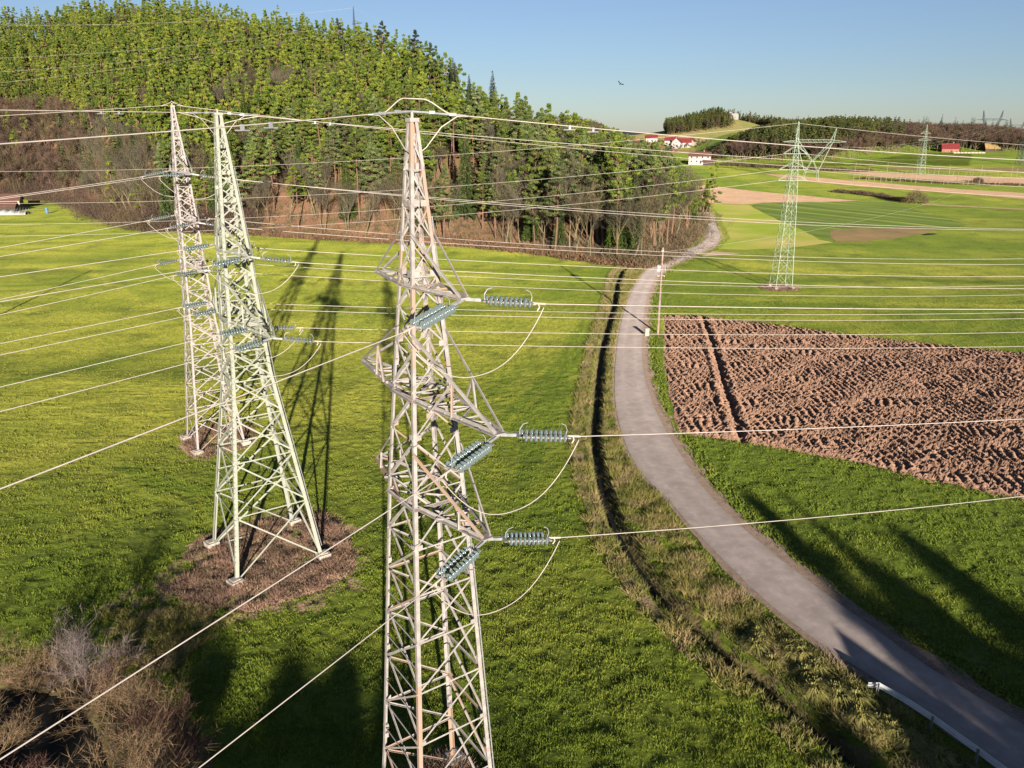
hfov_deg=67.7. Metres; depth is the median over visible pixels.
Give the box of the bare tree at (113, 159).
[102,151,121,187]
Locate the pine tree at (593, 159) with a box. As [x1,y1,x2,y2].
[584,154,609,234]
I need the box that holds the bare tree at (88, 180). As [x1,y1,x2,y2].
[77,175,98,200]
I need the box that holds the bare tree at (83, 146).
[75,140,93,155]
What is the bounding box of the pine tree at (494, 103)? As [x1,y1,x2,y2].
[489,94,499,133]
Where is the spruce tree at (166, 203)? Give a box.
[158,156,175,223]
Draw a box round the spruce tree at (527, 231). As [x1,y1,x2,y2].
[521,168,540,241]
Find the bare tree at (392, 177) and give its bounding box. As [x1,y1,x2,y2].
[383,161,403,209]
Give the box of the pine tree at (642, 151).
[633,145,650,170]
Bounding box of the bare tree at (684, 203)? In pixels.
[678,178,698,229]
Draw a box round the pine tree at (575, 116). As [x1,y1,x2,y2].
[561,112,589,150]
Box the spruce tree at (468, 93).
[461,87,477,153]
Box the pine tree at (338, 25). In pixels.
[332,18,347,52]
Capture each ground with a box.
[0,141,1023,767]
[759,285,794,290]
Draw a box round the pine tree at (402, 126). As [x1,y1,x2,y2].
[395,120,405,163]
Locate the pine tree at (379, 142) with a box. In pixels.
[372,125,389,191]
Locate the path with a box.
[921,204,1023,209]
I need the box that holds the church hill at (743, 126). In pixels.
[629,119,759,140]
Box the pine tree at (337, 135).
[328,132,345,185]
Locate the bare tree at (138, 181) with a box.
[128,171,156,204]
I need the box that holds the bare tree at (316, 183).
[307,163,335,211]
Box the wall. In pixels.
[953,152,984,152]
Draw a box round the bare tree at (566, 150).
[561,140,575,158]
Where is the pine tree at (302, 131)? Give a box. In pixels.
[293,118,311,178]
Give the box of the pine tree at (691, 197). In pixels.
[681,176,696,228]
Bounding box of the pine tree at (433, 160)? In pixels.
[419,140,437,212]
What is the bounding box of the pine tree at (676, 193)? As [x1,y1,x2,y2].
[657,166,680,244]
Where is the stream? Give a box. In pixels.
[592,276,856,767]
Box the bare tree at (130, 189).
[117,178,140,206]
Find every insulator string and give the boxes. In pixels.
[140,168,168,179]
[146,212,173,222]
[153,256,178,267]
[157,170,191,178]
[165,220,197,230]
[171,267,203,277]
[176,239,213,253]
[176,297,210,310]
[186,308,223,318]
[192,170,227,178]
[199,219,229,226]
[204,253,249,270]
[204,266,237,274]
[212,323,246,339]
[224,297,255,304]
[227,336,270,355]
[251,252,298,265]
[257,321,303,331]
[272,332,321,344]
[403,296,463,336]
[430,540,485,588]
[440,434,499,480]
[465,287,545,310]
[488,527,560,544]
[501,422,579,442]
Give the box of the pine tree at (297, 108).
[283,101,315,151]
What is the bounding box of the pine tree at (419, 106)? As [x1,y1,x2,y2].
[409,90,429,130]
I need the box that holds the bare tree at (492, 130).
[481,116,503,143]
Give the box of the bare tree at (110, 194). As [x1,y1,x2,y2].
[96,184,122,209]
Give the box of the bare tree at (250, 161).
[243,154,263,193]
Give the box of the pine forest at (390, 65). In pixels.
[0,0,721,214]
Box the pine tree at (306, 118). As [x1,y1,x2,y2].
[304,114,316,163]
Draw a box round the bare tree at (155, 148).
[150,132,168,164]
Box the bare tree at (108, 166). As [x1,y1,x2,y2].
[95,153,122,181]
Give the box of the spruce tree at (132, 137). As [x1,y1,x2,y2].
[129,119,142,172]
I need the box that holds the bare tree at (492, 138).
[478,128,508,149]
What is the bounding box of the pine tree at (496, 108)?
[490,105,502,130]
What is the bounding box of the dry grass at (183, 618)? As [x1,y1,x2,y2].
[98,595,240,677]
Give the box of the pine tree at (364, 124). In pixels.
[360,122,375,183]
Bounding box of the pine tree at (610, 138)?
[603,130,622,147]
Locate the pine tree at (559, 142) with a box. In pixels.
[551,139,569,204]
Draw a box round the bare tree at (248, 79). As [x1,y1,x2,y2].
[232,68,256,91]
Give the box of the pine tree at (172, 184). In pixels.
[165,172,182,209]
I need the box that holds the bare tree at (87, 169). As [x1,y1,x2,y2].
[78,163,95,177]
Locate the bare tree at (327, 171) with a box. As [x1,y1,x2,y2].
[313,157,335,211]
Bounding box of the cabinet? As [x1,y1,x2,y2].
[645,328,649,335]
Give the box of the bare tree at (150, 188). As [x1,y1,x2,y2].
[143,177,168,209]
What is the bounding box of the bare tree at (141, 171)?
[129,164,156,205]
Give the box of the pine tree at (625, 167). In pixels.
[612,157,632,227]
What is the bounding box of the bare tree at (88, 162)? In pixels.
[80,157,101,188]
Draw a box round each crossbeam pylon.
[783,128,845,180]
[977,111,1005,125]
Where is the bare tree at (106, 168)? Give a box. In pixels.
[97,157,122,186]
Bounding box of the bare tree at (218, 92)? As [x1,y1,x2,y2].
[203,76,224,103]
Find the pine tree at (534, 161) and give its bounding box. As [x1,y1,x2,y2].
[526,158,545,200]
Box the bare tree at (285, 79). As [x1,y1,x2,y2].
[275,64,294,90]
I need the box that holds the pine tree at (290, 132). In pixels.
[281,123,297,167]
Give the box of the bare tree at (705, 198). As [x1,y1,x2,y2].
[696,189,714,212]
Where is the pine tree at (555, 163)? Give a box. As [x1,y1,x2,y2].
[545,150,566,234]
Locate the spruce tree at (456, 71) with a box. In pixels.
[455,66,461,103]
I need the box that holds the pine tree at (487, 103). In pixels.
[474,97,500,150]
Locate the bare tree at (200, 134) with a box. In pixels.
[184,124,213,149]
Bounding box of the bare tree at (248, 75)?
[238,68,256,90]
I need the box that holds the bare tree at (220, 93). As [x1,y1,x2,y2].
[211,83,223,102]
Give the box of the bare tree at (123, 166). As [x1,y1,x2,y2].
[118,153,140,196]
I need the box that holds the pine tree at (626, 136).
[621,133,631,158]
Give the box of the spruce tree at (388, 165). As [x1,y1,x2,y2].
[382,137,394,186]
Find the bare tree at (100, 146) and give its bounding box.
[94,138,108,156]
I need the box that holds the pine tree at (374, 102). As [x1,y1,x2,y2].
[366,94,378,119]
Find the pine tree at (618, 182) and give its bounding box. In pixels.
[605,164,632,248]
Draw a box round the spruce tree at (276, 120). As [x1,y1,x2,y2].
[270,106,288,170]
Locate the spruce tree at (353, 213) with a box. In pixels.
[338,153,357,219]
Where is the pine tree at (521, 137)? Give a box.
[506,127,536,215]
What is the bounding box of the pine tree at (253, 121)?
[243,113,273,188]
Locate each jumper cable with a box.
[141,178,203,196]
[159,179,225,198]
[172,275,236,294]
[179,250,261,275]
[187,312,268,337]
[206,265,298,293]
[213,330,302,359]
[229,344,320,376]
[404,307,543,377]
[432,541,559,614]
[441,440,578,514]
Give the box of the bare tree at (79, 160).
[66,152,88,172]
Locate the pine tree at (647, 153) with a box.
[642,143,667,234]
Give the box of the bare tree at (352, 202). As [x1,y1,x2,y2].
[340,186,358,231]
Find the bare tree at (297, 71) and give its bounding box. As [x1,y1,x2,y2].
[288,64,303,80]
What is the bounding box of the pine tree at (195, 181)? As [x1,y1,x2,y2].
[190,171,202,211]
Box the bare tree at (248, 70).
[243,64,254,93]
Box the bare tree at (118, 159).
[102,153,129,183]
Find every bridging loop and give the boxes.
[178,112,259,125]
[385,98,448,113]
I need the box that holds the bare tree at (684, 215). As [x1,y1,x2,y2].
[676,191,689,230]
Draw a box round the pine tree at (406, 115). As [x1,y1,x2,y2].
[398,110,408,134]
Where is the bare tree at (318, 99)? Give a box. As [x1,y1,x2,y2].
[309,91,327,118]
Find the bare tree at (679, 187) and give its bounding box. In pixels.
[655,173,694,240]
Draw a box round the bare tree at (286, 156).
[267,147,305,170]
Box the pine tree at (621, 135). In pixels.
[619,131,625,147]
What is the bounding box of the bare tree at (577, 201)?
[561,177,586,245]
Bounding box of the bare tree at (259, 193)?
[248,179,273,219]
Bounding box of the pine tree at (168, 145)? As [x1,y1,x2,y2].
[165,126,191,206]
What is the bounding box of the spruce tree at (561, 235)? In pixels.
[552,194,567,246]
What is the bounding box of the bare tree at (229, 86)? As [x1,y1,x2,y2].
[220,78,236,95]
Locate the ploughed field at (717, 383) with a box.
[658,315,1023,498]
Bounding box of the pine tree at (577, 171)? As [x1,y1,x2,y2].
[567,166,586,235]
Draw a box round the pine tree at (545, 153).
[534,137,558,234]
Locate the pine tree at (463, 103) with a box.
[458,100,467,114]
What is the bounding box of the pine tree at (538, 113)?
[530,111,548,180]
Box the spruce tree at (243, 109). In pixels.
[240,88,251,147]
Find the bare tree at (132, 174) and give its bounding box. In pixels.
[124,168,146,198]
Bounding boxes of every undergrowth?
[0,132,285,236]
[73,186,731,268]
[86,191,710,268]
[595,207,717,268]
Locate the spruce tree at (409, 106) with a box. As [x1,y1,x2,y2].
[405,95,411,130]
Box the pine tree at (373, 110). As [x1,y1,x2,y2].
[364,104,385,152]
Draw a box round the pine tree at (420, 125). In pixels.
[418,122,428,149]
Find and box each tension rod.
[188,112,216,113]
[218,112,248,115]
[372,110,411,114]
[412,110,464,116]
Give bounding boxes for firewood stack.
[28,200,39,203]
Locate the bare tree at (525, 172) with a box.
[511,142,540,195]
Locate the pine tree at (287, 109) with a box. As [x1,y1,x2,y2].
[277,106,297,172]
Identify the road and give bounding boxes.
[615,212,1023,767]
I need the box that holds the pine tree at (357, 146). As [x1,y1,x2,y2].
[341,127,369,221]
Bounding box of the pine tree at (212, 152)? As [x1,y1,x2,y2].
[204,147,224,177]
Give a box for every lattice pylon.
[169,103,250,455]
[203,109,330,587]
[352,7,360,57]
[360,111,505,767]
[769,122,807,289]
[914,125,930,173]
[1015,130,1023,164]
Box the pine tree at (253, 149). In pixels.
[240,142,268,213]
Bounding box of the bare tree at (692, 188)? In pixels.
[671,178,703,232]
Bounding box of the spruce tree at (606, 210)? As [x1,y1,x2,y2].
[598,150,607,222]
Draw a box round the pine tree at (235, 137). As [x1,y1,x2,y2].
[220,119,243,155]
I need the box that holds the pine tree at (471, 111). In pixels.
[461,107,479,179]
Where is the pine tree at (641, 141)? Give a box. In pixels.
[637,138,646,159]
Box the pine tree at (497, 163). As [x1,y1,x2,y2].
[484,151,505,224]
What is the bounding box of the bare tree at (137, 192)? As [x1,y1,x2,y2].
[133,186,147,215]
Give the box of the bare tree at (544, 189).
[516,177,549,232]
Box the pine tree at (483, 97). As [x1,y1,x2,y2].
[473,91,493,148]
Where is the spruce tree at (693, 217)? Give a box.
[688,185,698,222]
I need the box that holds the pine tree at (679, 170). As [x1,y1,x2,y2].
[669,160,690,237]
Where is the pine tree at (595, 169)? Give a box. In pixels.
[577,163,605,246]
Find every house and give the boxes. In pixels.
[645,134,657,141]
[664,136,677,145]
[671,137,682,148]
[679,138,691,147]
[688,150,711,164]
[691,138,696,145]
[940,142,959,151]
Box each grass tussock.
[735,633,754,648]
[741,637,775,658]
[747,625,765,635]
[748,632,775,650]
[756,651,787,670]
[760,633,773,645]
[775,638,804,650]
[776,643,805,664]
[777,640,795,651]
[781,646,807,663]
[784,640,807,652]
[784,643,814,664]
[788,663,820,680]
[794,678,829,703]
[799,682,830,706]
[800,675,828,699]
[803,676,830,695]
[804,657,830,679]
[812,669,827,679]
[822,678,850,700]
[823,680,845,699]
[823,685,856,709]
[839,703,877,729]
[841,702,858,713]
[845,686,878,707]
[858,725,886,746]
[867,711,887,729]
[868,705,884,716]
[878,720,909,746]
[879,713,900,732]
[889,724,931,751]
[890,725,928,750]
[895,741,925,762]
[908,752,936,767]
[921,743,958,767]
[932,757,962,767]
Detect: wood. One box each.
[557,115,648,146]
[558,113,629,138]
[663,106,794,134]
[663,110,776,133]
[711,115,911,161]
[712,121,1023,161]
[763,114,1011,150]
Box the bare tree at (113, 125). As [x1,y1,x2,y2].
[105,116,124,147]
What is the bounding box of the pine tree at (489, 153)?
[484,135,494,172]
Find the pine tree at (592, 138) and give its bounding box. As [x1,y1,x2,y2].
[586,133,607,173]
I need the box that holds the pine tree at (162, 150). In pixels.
[156,144,174,199]
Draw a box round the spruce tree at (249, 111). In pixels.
[248,99,255,133]
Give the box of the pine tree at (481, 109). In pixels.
[470,101,490,153]
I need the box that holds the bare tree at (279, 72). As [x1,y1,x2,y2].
[269,66,289,92]
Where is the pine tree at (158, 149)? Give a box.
[153,142,171,194]
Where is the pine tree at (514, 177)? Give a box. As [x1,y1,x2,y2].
[510,169,524,228]
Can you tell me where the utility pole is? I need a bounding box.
[657,247,665,333]
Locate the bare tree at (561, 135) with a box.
[545,121,571,144]
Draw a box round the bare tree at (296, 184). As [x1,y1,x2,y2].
[290,171,304,206]
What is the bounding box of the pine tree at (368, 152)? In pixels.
[358,139,390,225]
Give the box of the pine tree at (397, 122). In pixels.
[390,121,404,151]
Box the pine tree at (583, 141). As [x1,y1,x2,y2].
[562,132,592,228]
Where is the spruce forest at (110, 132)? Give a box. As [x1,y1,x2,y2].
[8,1,437,186]
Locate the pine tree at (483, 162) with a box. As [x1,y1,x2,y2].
[477,150,493,209]
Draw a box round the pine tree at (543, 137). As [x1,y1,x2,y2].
[538,130,550,160]
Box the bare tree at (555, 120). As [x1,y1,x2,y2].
[545,114,557,133]
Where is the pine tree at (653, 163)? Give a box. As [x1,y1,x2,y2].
[639,153,670,247]
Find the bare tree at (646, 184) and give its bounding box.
[632,162,667,210]
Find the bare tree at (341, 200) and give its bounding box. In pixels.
[332,186,347,226]
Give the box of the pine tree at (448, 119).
[443,108,463,187]
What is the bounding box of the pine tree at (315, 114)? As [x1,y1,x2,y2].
[307,97,331,156]
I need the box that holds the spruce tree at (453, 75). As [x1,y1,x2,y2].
[449,58,459,109]
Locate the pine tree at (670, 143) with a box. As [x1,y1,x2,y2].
[667,140,676,157]
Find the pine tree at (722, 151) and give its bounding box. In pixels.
[720,144,726,162]
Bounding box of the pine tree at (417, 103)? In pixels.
[410,91,427,121]
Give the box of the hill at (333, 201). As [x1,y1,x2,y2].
[0,33,712,255]
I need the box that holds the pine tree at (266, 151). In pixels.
[259,139,279,211]
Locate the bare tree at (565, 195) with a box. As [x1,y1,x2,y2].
[556,174,573,228]
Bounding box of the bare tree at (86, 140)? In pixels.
[83,133,103,173]
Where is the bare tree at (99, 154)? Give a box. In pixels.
[88,149,111,178]
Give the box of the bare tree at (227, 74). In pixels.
[218,71,239,107]
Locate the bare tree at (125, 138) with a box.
[120,133,134,149]
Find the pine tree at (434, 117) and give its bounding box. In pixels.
[424,103,452,175]
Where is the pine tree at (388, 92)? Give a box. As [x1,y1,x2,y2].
[377,80,400,116]
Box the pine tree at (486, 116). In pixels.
[480,112,495,172]
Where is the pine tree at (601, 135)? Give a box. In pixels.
[596,133,604,148]
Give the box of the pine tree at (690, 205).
[678,176,700,225]
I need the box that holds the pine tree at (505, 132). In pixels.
[498,126,516,190]
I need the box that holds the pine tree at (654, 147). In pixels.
[635,141,662,236]
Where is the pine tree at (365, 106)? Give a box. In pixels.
[351,102,380,134]
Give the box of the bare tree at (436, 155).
[431,144,449,171]
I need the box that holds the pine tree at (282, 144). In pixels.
[274,124,287,177]
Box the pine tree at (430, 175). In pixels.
[418,132,439,212]
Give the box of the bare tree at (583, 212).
[568,180,592,243]
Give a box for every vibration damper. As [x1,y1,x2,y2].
[235,124,249,130]
[264,122,277,128]
[587,127,598,132]
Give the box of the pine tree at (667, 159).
[657,146,682,228]
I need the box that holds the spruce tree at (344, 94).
[340,78,351,114]
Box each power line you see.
[0,105,167,115]
[0,114,367,144]
[0,123,795,171]
[0,154,781,203]
[0,177,139,197]
[0,221,144,247]
[0,229,162,256]
[0,251,175,276]
[0,265,152,299]
[0,267,203,301]
[0,276,170,314]
[0,308,175,343]
[0,332,403,489]
[0,336,211,386]
[0,353,225,411]
[0,477,440,759]
[1,316,185,354]
[2,27,352,82]
[2,176,156,198]
[4,30,344,71]
[7,110,187,112]
[11,24,344,57]
[34,181,771,235]
[64,170,774,223]
[103,8,348,24]
[177,105,1004,177]
[198,587,430,767]
[209,177,997,228]
[209,218,868,258]
[237,179,973,229]
[238,263,1017,287]
[240,272,998,295]
[247,228,1023,264]
[249,115,1023,172]
[260,303,1023,314]
[262,248,1023,276]
[270,309,1023,320]
[299,262,1023,288]
[315,328,1018,334]
[322,341,1023,348]
[426,111,1017,159]
[546,304,1023,309]
[561,496,1022,537]
[580,419,1020,436]
[665,190,964,251]
[800,123,1018,144]
[809,154,1020,172]
[813,170,1017,186]
[815,181,1019,196]
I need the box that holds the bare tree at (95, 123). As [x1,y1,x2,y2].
[90,117,104,140]
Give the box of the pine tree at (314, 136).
[310,120,328,164]
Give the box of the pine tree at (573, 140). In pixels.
[566,138,576,154]
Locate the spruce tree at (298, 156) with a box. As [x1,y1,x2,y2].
[291,132,310,197]
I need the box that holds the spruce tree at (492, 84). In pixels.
[488,71,498,143]
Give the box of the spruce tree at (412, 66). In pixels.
[411,57,414,88]
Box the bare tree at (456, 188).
[432,171,462,230]
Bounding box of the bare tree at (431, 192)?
[420,177,439,231]
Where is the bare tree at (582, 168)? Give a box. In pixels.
[566,151,604,243]
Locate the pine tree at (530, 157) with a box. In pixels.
[518,139,544,202]
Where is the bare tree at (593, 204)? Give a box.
[565,174,606,256]
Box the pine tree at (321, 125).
[309,111,328,136]
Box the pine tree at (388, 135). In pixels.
[376,118,402,199]
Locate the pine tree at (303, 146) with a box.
[292,136,309,157]
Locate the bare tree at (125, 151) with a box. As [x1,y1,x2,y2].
[118,142,129,168]
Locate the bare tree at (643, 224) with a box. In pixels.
[633,191,667,255]
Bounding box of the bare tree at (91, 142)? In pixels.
[82,133,98,155]
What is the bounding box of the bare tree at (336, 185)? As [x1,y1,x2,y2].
[318,171,355,231]
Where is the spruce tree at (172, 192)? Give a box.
[158,139,174,201]
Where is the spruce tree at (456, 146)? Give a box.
[446,120,460,150]
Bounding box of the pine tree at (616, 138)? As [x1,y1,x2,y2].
[596,131,641,210]
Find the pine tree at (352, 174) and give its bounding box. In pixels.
[346,125,369,210]
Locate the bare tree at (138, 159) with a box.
[121,147,153,190]
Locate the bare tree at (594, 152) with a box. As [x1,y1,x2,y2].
[564,137,615,182]
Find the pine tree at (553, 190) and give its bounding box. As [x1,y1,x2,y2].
[536,158,579,250]
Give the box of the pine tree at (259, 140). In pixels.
[252,137,275,204]
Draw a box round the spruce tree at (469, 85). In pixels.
[465,76,471,101]
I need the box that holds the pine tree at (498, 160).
[485,151,510,227]
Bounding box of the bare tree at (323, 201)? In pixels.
[308,182,333,231]
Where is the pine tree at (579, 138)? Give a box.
[573,137,588,171]
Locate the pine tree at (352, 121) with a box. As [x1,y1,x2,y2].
[347,120,360,137]
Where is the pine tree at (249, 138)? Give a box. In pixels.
[246,126,261,182]
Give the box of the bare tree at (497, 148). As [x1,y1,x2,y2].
[486,134,515,177]
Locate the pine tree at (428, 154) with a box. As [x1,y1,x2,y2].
[417,134,433,189]
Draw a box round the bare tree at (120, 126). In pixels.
[115,117,136,146]
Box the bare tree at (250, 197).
[240,188,266,221]
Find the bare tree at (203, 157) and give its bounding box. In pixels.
[184,138,209,174]
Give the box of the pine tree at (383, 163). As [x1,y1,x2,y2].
[365,148,392,221]
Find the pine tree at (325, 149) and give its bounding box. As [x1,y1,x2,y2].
[318,137,336,197]
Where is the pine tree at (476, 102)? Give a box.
[472,86,486,158]
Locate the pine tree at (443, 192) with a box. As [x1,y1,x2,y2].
[431,163,457,236]
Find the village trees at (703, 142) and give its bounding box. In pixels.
[658,138,721,161]
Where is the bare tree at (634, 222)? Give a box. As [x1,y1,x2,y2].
[618,200,651,251]
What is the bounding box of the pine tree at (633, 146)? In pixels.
[623,142,637,179]
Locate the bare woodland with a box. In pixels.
[0,4,303,200]
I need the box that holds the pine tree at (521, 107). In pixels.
[511,99,539,145]
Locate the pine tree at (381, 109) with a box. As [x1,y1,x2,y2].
[377,101,393,147]
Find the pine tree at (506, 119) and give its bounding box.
[499,109,510,134]
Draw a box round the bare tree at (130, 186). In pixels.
[123,176,139,203]
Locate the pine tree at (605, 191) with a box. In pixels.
[596,160,612,239]
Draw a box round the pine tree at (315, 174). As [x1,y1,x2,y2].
[306,163,325,219]
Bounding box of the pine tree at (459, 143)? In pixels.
[457,117,475,157]
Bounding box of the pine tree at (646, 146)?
[644,141,650,150]
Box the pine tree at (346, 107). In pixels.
[338,103,354,133]
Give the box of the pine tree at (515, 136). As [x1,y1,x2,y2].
[510,116,538,210]
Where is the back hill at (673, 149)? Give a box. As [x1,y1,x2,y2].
[556,120,695,153]
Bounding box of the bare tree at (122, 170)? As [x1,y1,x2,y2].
[113,155,131,184]
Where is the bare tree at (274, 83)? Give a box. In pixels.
[270,72,288,103]
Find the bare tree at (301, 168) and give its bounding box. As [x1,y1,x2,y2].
[287,153,315,215]
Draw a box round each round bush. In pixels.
[901,188,929,203]
[971,177,983,182]
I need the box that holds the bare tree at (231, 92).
[223,83,241,106]
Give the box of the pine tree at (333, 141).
[322,130,346,196]
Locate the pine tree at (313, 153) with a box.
[305,143,324,204]
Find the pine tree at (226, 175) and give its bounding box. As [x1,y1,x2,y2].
[221,143,243,206]
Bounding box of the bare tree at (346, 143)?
[340,132,352,153]
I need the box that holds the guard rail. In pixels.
[867,682,1006,767]
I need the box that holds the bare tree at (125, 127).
[122,125,136,135]
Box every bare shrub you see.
[0,626,63,698]
[0,688,44,756]
[0,750,55,767]
[1,653,75,693]
[21,686,219,767]
[32,604,150,697]
[42,655,196,742]
[75,640,138,694]
[116,679,201,743]
[152,710,207,764]
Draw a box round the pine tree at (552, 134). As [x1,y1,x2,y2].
[541,131,559,209]
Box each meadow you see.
[711,204,831,249]
[877,167,1023,170]
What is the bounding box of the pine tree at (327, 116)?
[320,103,336,138]
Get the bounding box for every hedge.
[717,160,875,171]
[830,189,914,201]
[854,177,1023,185]
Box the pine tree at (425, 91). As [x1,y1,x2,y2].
[418,89,433,128]
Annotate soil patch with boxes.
[829,228,936,241]
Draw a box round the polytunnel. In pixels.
[0,207,32,214]
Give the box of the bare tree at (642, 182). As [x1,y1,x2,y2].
[631,168,670,240]
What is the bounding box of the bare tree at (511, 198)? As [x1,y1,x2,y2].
[500,180,529,245]
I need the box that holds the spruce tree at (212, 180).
[207,153,225,218]
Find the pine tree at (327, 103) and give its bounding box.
[321,101,337,166]
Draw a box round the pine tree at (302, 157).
[295,152,314,206]
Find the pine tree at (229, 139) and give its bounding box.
[220,127,240,176]
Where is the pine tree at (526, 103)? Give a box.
[517,96,532,129]
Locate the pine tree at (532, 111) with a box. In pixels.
[517,105,535,130]
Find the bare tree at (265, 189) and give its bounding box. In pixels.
[246,172,274,221]
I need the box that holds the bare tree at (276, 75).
[267,66,291,106]
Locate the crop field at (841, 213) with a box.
[753,201,966,239]
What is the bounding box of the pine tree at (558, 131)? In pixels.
[555,126,566,149]
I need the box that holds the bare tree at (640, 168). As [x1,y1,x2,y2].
[624,143,647,174]
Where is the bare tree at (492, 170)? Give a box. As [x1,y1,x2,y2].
[484,155,518,208]
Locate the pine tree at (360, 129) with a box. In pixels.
[352,123,367,179]
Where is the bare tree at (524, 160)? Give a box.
[502,146,543,220]
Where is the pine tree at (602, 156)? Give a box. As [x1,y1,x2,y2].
[588,147,615,238]
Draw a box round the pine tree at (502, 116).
[488,111,517,189]
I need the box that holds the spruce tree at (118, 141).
[116,125,128,168]
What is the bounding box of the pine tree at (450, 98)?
[437,90,461,164]
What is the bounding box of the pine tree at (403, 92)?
[393,77,411,120]
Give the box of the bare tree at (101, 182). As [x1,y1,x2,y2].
[88,173,116,203]
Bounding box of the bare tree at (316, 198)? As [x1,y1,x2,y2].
[307,182,325,226]
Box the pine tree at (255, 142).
[245,136,260,186]
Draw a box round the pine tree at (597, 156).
[586,147,611,230]
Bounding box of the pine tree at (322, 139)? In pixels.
[316,133,332,186]
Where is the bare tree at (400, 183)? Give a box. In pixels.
[378,169,406,223]
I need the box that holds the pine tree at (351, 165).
[337,144,365,186]
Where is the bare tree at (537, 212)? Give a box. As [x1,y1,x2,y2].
[526,198,555,246]
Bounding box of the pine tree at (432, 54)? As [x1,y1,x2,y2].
[424,42,442,92]
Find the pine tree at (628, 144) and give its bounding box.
[617,139,645,185]
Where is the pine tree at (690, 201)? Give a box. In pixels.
[685,169,696,217]
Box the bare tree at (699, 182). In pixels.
[693,171,704,208]
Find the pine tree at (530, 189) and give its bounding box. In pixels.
[520,174,547,246]
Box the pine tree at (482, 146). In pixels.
[470,128,489,168]
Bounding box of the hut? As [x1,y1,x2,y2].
[0,193,23,208]
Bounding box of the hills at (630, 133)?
[622,132,643,134]
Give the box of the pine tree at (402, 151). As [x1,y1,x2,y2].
[398,139,408,167]
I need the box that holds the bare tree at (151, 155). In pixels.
[140,142,158,172]
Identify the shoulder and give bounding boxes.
[609,233,995,767]
[642,230,1023,724]
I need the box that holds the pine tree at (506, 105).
[499,97,513,141]
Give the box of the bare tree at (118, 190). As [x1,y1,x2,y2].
[100,176,128,209]
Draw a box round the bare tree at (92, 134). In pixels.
[87,125,99,140]
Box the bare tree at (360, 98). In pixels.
[349,93,367,109]
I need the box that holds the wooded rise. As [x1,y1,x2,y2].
[695,132,1023,165]
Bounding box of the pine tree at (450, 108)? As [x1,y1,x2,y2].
[442,100,461,171]
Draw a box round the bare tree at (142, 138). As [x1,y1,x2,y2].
[131,128,152,171]
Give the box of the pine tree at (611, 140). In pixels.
[599,131,619,226]
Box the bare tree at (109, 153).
[99,142,123,163]
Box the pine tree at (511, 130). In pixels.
[506,118,527,172]
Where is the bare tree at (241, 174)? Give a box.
[221,157,252,210]
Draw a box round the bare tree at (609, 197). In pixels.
[585,165,624,246]
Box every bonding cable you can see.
[368,114,408,152]
[422,116,469,150]
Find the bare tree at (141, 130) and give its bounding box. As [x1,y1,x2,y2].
[121,122,146,162]
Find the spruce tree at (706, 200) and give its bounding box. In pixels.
[700,177,709,211]
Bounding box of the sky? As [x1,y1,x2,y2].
[0,0,1023,132]
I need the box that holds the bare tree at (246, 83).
[236,76,254,91]
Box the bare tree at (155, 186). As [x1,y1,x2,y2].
[147,172,171,201]
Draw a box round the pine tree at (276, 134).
[264,118,284,190]
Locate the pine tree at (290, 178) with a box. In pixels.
[285,165,307,231]
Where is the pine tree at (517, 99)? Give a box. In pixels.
[510,92,529,122]
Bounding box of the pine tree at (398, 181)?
[389,157,408,208]
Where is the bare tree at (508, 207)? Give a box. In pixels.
[491,191,521,241]
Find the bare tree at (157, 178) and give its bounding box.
[145,169,171,190]
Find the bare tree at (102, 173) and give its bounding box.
[95,165,112,194]
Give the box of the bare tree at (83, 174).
[75,169,97,198]
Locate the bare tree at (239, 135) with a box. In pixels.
[232,124,246,143]
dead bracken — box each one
[0,662,218,767]
[151,512,357,612]
[179,422,256,458]
[400,745,481,767]
[760,282,800,291]
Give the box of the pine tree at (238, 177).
[214,152,249,215]
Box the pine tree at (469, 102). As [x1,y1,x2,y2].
[458,100,478,161]
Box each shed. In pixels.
[0,202,18,210]
[703,159,714,164]
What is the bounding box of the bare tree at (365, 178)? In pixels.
[354,160,381,214]
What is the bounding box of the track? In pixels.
[683,251,739,260]
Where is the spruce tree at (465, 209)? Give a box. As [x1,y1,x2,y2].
[453,117,478,219]
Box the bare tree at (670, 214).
[639,198,682,243]
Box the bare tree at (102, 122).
[92,114,107,140]
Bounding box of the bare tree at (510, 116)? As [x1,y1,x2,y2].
[505,114,529,133]
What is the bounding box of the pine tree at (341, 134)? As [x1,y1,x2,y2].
[332,116,349,170]
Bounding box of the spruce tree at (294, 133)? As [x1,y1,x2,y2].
[289,102,304,159]
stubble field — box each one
[697,185,854,203]
[768,174,1023,198]
[841,171,1023,183]
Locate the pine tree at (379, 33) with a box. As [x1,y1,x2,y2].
[374,21,389,52]
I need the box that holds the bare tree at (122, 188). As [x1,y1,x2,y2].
[111,175,132,210]
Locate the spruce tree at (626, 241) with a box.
[618,181,635,252]
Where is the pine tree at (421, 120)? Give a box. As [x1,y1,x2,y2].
[416,108,426,135]
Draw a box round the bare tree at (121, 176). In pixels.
[110,162,129,201]
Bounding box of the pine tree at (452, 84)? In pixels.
[443,82,461,151]
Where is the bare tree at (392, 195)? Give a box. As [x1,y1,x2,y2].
[375,170,414,239]
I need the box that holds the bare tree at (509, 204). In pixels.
[495,180,522,243]
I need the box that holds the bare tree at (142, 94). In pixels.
[134,83,150,105]
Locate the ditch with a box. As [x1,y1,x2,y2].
[571,270,665,620]
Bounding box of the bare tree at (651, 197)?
[610,182,661,256]
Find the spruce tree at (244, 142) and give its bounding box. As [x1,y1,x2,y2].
[243,131,254,175]
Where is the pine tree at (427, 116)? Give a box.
[425,106,445,178]
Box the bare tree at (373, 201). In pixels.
[361,174,389,236]
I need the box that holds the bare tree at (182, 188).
[166,178,188,208]

